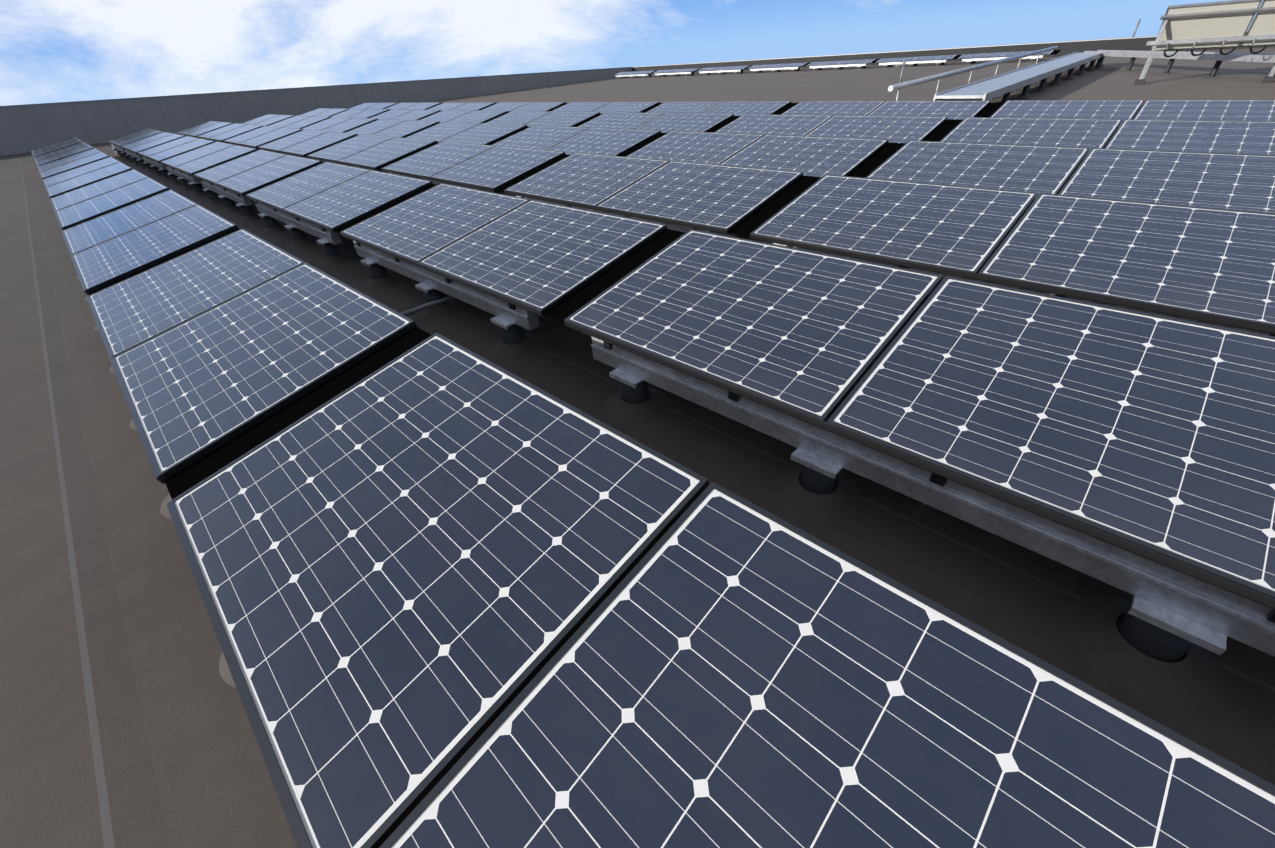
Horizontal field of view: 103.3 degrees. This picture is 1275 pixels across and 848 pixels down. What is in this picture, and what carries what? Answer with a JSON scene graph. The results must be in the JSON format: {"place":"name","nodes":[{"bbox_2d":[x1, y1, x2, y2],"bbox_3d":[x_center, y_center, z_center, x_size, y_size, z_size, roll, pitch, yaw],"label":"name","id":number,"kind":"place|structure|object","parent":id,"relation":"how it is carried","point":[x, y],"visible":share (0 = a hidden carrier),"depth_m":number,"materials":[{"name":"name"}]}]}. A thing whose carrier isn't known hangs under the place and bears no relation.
{"place":"outdoors","nodes":[
{"label":"outdoors","id":0,"kind":"place"},
{"bbox_2d":[0,0,1262,105],"label":"sky","id":1,"kind":"structure","parent":0,"point":[52,51],"materials":[{"name":"blue"}]},
{"bbox_2d":[0,47,1274,847],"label":"roof","id":2,"kind":"structure","parent":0,"point":[123,719],"depth_m":1.76,"materials":[{"name":"concrete"}]},
{"bbox_2d":[31,137,81,156],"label":"solar rack","id":3,"kind":"object","parent":2,"relation":"on","point":[54,147],"visible":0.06,"depth_m":12.54,"materials":[{"name":"blue glass"}]},
{"bbox_2d":[34,142,93,183],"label":"solar rack","id":4,"kind":"object","parent":2,"relation":"on","point":[49,157],"visible":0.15,"depth_m":10.87,"materials":[{"name":"blue glass"}]},
{"bbox_2d":[37,148,109,199],"bbox_3d":[-10.406,-4.677,9.371,2.856,0.531,1.183,27,47,36],"label":"solar panel","id":5,"kind":"object","parent":2,"relation":"on","point":[69,162],"visible":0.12,"depth_m":9.18,"materials":[{"name":"blue glass"}]},
{"bbox_2d":[42,156,131,222],"bbox_3d":[-8.338,-3.619,7.704,2.856,0.531,1.183,27,47,36],"label":"solar panel","id":6,"kind":"object","parent":2,"relation":"on","point":[78,177],"visible":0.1,"depth_m":7.49,"materials":[{"name":"blue glass"}]},
{"bbox_2d":[50,169,169,259],"bbox_3d":[-6.273,-2.561,6.036,2.856,0.531,1.183,27,47,36],"label":"solar panel","id":7,"kind":"object","parent":2,"relation":"on","point":[72,208],"visible":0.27,"depth_m":5.78,"materials":[{"name":"blue glass"}]},
{"bbox_2d":[108,129,162,160],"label":"solar rack","id":8,"kind":"object","parent":2,"relation":"on","point":[117,144],"visible":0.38,"depth_m":13.43,"materials":[{"name":"blue glass"}]},
{"bbox_2d":[62,189,239,330],"bbox_3d":[-4.211,-1.499,4.364,2.856,0.531,1.183,27,47,36],"label":"solar rack","id":9,"kind":"object","parent":2,"relation":"on","point":[118,245],"visible":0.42,"depth_m":4.03,"materials":[{"name":"blue glass"}]},
{"bbox_2d":[121,132,184,169],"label":"solar rack","id":10,"kind":"object","parent":2,"relation":"on","point":[132,149],"visible":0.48,"depth_m":11.75,"materials":[{"name":"blue glass"}]},
{"bbox_2d":[138,136,214,180],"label":"solar rack","id":11,"kind":"object","parent":2,"relation":"on","point":[153,157],"visible":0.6,"depth_m":10.07,"materials":[{"name":"blue glass"}]},
{"bbox_2d":[176,121,232,137],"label":"solar rack","id":12,"kind":"object","parent":2,"relation":"on","point":[200,129],"visible":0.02,"depth_m":14.31,"materials":[{"name":"blue glass"}]},
{"bbox_2d":[161,141,256,196],"bbox_3d":[-7.244,-4.366,8.581,2.856,0.531,1.183,27,47,36],"label":"solar rack","id":13,"kind":"object","parent":2,"relation":"on","point":[183,168],"visible":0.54,"depth_m":8.36,"materials":[{"name":"blue glass"}]},
{"bbox_2d":[197,123,262,142],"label":"solar rack","id":14,"kind":"object","parent":2,"relation":"on","point":[226,132],"visible":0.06,"depth_m":12.62,"materials":[{"name":"blue glass"}]},
{"bbox_2d":[194,150,321,221],"bbox_3d":[-5.179,-3.309,6.918,2.856,0.531,1.183,27,47,36],"label":"solar rack","id":15,"kind":"object","parent":2,"relation":"on","point":[231,182],"visible":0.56,"depth_m":6.68,"materials":[{"name":"blue glass"}]},
{"bbox_2d":[86,228,431,518],"bbox_3d":[-2.150,-0.442,2.701,2.856,0.531,1.183,27,47,36],"label":"solar rack","id":16,"kind":"object","parent":2,"relation":"on","point":[224,351],"visible":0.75,"depth_m":2.22,"materials":[{"name":"blue glass"}]},
{"bbox_2d":[223,126,302,149],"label":"solar rack","id":17,"kind":"object","parent":2,"relation":"on","point":[257,137],"visible":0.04,"depth_m":10.94,"materials":[{"name":"blue glass"}]},
{"bbox_2d":[241,114,294,125],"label":"solar panel","id":18,"kind":"object","parent":2,"relation":"on","point":[267,119],"visible":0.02,"depth_m":15.22,"materials":[{"name":"blue glass"}]},
{"bbox_2d":[268,115,330,128],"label":"solar rack","id":19,"kind":"object","parent":2,"relation":"on","point":[298,121],"visible":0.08,"depth_m":13.55,"materials":[{"name":"blue glass"}]},
{"bbox_2d":[258,129,356,158],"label":"solar rack","id":20,"kind":"object","parent":2,"relation":"on","point":[304,143],"visible":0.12,"depth_m":9.26,"materials":[{"name":"blue glass"}]},
{"bbox_2d":[0,67,631,155],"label":"parapet wall","id":21,"kind":"structure","parent":2,"relation":"on","point":[25,128],"depth_m":20.05,"materials":[{"name":"grey concrete"}]},
{"bbox_2d":[301,108,348,116],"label":"solar panel","id":22,"kind":"object","parent":2,"relation":"on","point":[327,112],"visible":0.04,"depth_m":16.18,"materials":[{"name":"blue glass"}]},
{"bbox_2d":[302,117,376,132],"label":"solar rack","id":23,"kind":"object","parent":2,"relation":"on","point":[340,124],"visible":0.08,"depth_m":11.87,"materials":[{"name":"blue glass"}]},
{"bbox_2d":[246,162,435,265],"bbox_3d":[-3.117,-2.251,5.251,2.856,0.531,1.183,27,47,36],"label":"solar rack","id":24,"kind":"object","parent":2,"relation":"on","point":[326,203],"visible":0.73,"depth_m":4.96,"materials":[{"name":"blue glass"}]},
{"bbox_2d":[330,109,389,117],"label":"solar panel","id":25,"kind":"object","parent":2,"relation":"on","point":[360,113],"visible":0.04,"depth_m":14.45,"materials":[{"name":"blue glass"}]},
{"bbox_2d":[307,134,437,170],"bbox_3d":[-4.086,-4.058,7.799,2.856,0.531,1.183,27,47,36],"label":"solar panel","id":26,"kind":"object","parent":2,"relation":"on","point":[373,152],"visible":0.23,"depth_m":7.56,"materials":[{"name":"blue glass"}]},
{"bbox_2d":[349,103,397,108],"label":"solar panel","id":27,"kind":"object","parent":2,"relation":"on","point":[373,105],"visible":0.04,"depth_m":17.06,"materials":[{"name":"blue glass"}]},
{"bbox_2d":[345,119,439,137],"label":"solar rack","id":28,"kind":"object","parent":2,"relation":"on","point":[394,128],"visible":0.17,"depth_m":10.20,"materials":[{"name":"blue glass"}]},
{"bbox_2d":[371,109,440,119],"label":"solar rack","id":29,"kind":"object","parent":2,"relation":"on","point":[408,114],"visible":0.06,"depth_m":12.82,"materials":[{"name":"blue glass"}]},
{"bbox_2d":[385,102,441,109],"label":"solar panel","id":30,"kind":"object","parent":2,"relation":"on","point":[416,105],"visible":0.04,"depth_m":15.39,"materials":[{"name":"blue glass"}]},
{"bbox_2d":[427,102,495,110],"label":"solar panel","id":31,"kind":"object","parent":2,"relation":"on","point":[462,106],"visible":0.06,"depth_m":13.73,"materials":[{"name":"blue glass"}]},
{"bbox_2d":[420,110,508,122],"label":"solar rack","id":32,"kind":"object","parent":2,"relation":"on","point":[478,116],"visible":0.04,"depth_m":11.12,"materials":[{"name":"blue glass"}]},
{"bbox_2d":[405,121,528,144],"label":"solar rack","id":33,"kind":"object","parent":2,"relation":"on","point":[479,133],"visible":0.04,"depth_m":8.50,"materials":[{"name":"blue glass"}]},
{"bbox_2d":[381,141,569,194],"bbox_3d":[-2.016,-2.998,6.131,2.856,0.531,1.183,27,47,36],"label":"solar panel","id":34,"kind":"object","parent":2,"relation":"on","point":[494,169],"visible":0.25,"depth_m":5.86,"materials":[{"name":"blue glass"}]},
{"bbox_2d":[340,183,685,359],"bbox_3d":[-1.050,-1.190,3.580,2.856,0.531,1.183,27,47,36],"label":"solar rack","id":35,"kind":"object","parent":2,"relation":"on","point":[515,266],"visible":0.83,"depth_m":3.19,"materials":[{"name":"blue glass"}]},
{"bbox_2d":[482,102,566,111],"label":"solar rack","id":36,"kind":"object","parent":2,"relation":"on","point":[524,106],"visible":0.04,"depth_m":12.03,"materials":[{"name":"blue glass"}]},
{"bbox_2d":[486,111,601,126],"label":"solar rack","id":37,"kind":"object","parent":2,"relation":"on","point":[552,118],"visible":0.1,"depth_m":9.43,"materials":[{"name":"blue glass"}]},
{"bbox_2d":[492,125,666,156],"bbox_3d":[-0.926,-3.745,7.012,2.856,0.531,1.183,27,47,36],"label":"solar panel","id":38,"kind":"object","parent":2,"relation":"on","point":[601,141],"visible":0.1,"depth_m":6.80,"materials":[{"name":"blue glass"}]},
{"bbox_2d":[552,102,662,113],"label":"solar rack","id":39,"kind":"object","parent":2,"relation":"on","point":[634,107],"visible":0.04,"depth_m":10.34,"materials":[{"name":"blue glass"}]},
{"bbox_2d":[615,70,655,78],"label":"solar rack","id":40,"kind":"object","parent":2,"relation":"on","point":[633,73],"visible":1,"depth_m":30.77,"materials":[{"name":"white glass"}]},
{"bbox_2d":[578,112,739,132],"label":"solar rack","id":41,"kind":"object","parent":2,"relation":"on","point":[691,122],"visible":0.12,"depth_m":7.73,"materials":[{"name":"blue glass"}]},
{"bbox_2d":[504,152,821,241],"bbox_3d":[0.046,-1.941,4.464,2.856,0.531,1.183,27,47,36],"label":"solar rack","id":42,"kind":"object","parent":2,"relation":"on","point":[736,201],"visible":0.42,"depth_m":4.12,"materials":[{"name":"blue glass"}]},
{"bbox_2d":[652,68,701,76],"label":"solar rack","id":43,"kind":"object","parent":2,"relation":"on","point":[672,72],"visible":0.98,"depth_m":28.86,"materials":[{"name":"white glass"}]},
{"bbox_2d":[167,332,1274,847],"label":"solar rack","id":44,"kind":"object","parent":2,"relation":"on","point":[453,594],"visible":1,"depth_m":0.94,"materials":[{"name":"blue glass"}]},
{"bbox_2d":[645,101,797,115],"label":"solar rack","id":45,"kind":"object","parent":2,"relation":"on","point":[738,108],"visible":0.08,"depth_m":8.65,"materials":[{"name":"blue glass"}]},
{"bbox_2d":[696,65,750,75],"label":"solar rack","id":46,"kind":"object","parent":2,"relation":"on","point":[719,70],"visible":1,"depth_m":26.95,"materials":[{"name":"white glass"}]},
{"bbox_2d":[626,131,905,177],"bbox_3d":[1.138,-2.688,5.347,2.856,0.531,1.183,27,47,36],"label":"solar rack","id":47,"kind":"object","parent":2,"relation":"on","point":[823,156],"visible":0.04,"depth_m":5.08,"materials":[{"name":"blue glass"}]},
{"bbox_2d":[400,19,1140,315],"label":"roof fittings","id":48,"kind":"object","parent":2,"relation":"on","point":[425,306],"visible":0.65,"depth_m":3.44,"materials":[{"name":"grey metal"}]},
{"bbox_2d":[747,62,809,72],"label":"solar rack","id":49,"kind":"object","parent":2,"relation":"on","point":[778,67],"visible":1,"depth_m":25.00,"materials":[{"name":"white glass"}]},
{"bbox_2d":[715,114,962,142],"bbox_3d":[2.234,-3.436,6.226,2.856,0.531,1.183,27,47,36],"label":"solar panel","id":50,"kind":"object","parent":2,"relation":"on","point":[898,129],"visible":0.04,"depth_m":6.02,"materials":[{"name":"blue glass"}]},
{"bbox_2d":[807,59,879,70],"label":"solar rack","id":51,"kind":"object","parent":2,"relation":"on","point":[837,64],"visible":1,"depth_m":23.09,"materials":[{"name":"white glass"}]},
{"bbox_2d":[781,101,1003,119],"bbox_3d":[3.333,-4.183,7.108,2.856,0.531,1.183,27,47,36],"label":"solar panel","id":52,"kind":"object","parent":2,"relation":"on","point":[960,110],"depth_m":6.96,"materials":[{"name":"blue glass"}]},
{"bbox_2d":[875,55,960,67],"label":"solar rack","id":53,"kind":"object","parent":2,"relation":"on","point":[915,61],"visible":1,"depth_m":21.16,"materials":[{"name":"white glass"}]},
{"bbox_2d":[564,229,1274,709],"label":"solar rack","id":54,"kind":"object","parent":2,"relation":"on","point":[1128,451],"visible":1,"depth_m":1.58,"materials":[{"name":"blue glass"}]},
{"bbox_2d":[632,30,1274,74],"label":"parapet wall","id":55,"kind":"structure","parent":2,"relation":"on","point":[1123,43],"depth_m":21.95,"materials":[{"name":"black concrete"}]},
{"bbox_2d":[957,50,1060,64],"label":"solar rack","id":56,"kind":"object","parent":2,"relation":"on","point":[970,59],"visible":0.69,"depth_m":19.40,"materials":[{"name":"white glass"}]},
{"bbox_2d":[750,174,1274,335],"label":"solar rack","id":57,"kind":"object","parent":2,"relation":"on","point":[1211,266],"visible":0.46,"depth_m":2.59,"materials":[{"name":"blue glass"}]},
{"bbox_2d":[866,140,1274,212],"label":"solar rack","id":58,"kind":"object","parent":2,"relation":"on","point":[1244,182],"visible":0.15,"depth_m":3.58,"materials":[{"name":"blue glass"}]},
{"bbox_2d":[888,46,1274,102],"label":"service walkway","id":59,"kind":"structure","parent":2,"relation":"on","point":[1005,85],"depth_m":11.11,"materials":[{"name":"metal"}]},
{"bbox_2d":[940,117,1274,156],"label":"solar rack","id":60,"kind":"object","parent":2,"relation":"on","point":[1238,137],"visible":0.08,"depth_m":4.52,"materials":[{"name":"blue glass"}]},
{"bbox_2d":[990,99,1274,124],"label":"solar panel","id":61,"kind":"object","parent":2,"relation":"on","point":[1244,110],"visible":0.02,"depth_m":5.45,"materials":[{"name":"blue glass"}]},
{"bbox_2d":[1133,0,1274,84],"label":"module rack","id":62,"kind":"object","parent":2,"relation":"on","point":[1217,24],"visible":1,"depth_m":10.08,"materials":[{"name":"grey metal"}]}
]}

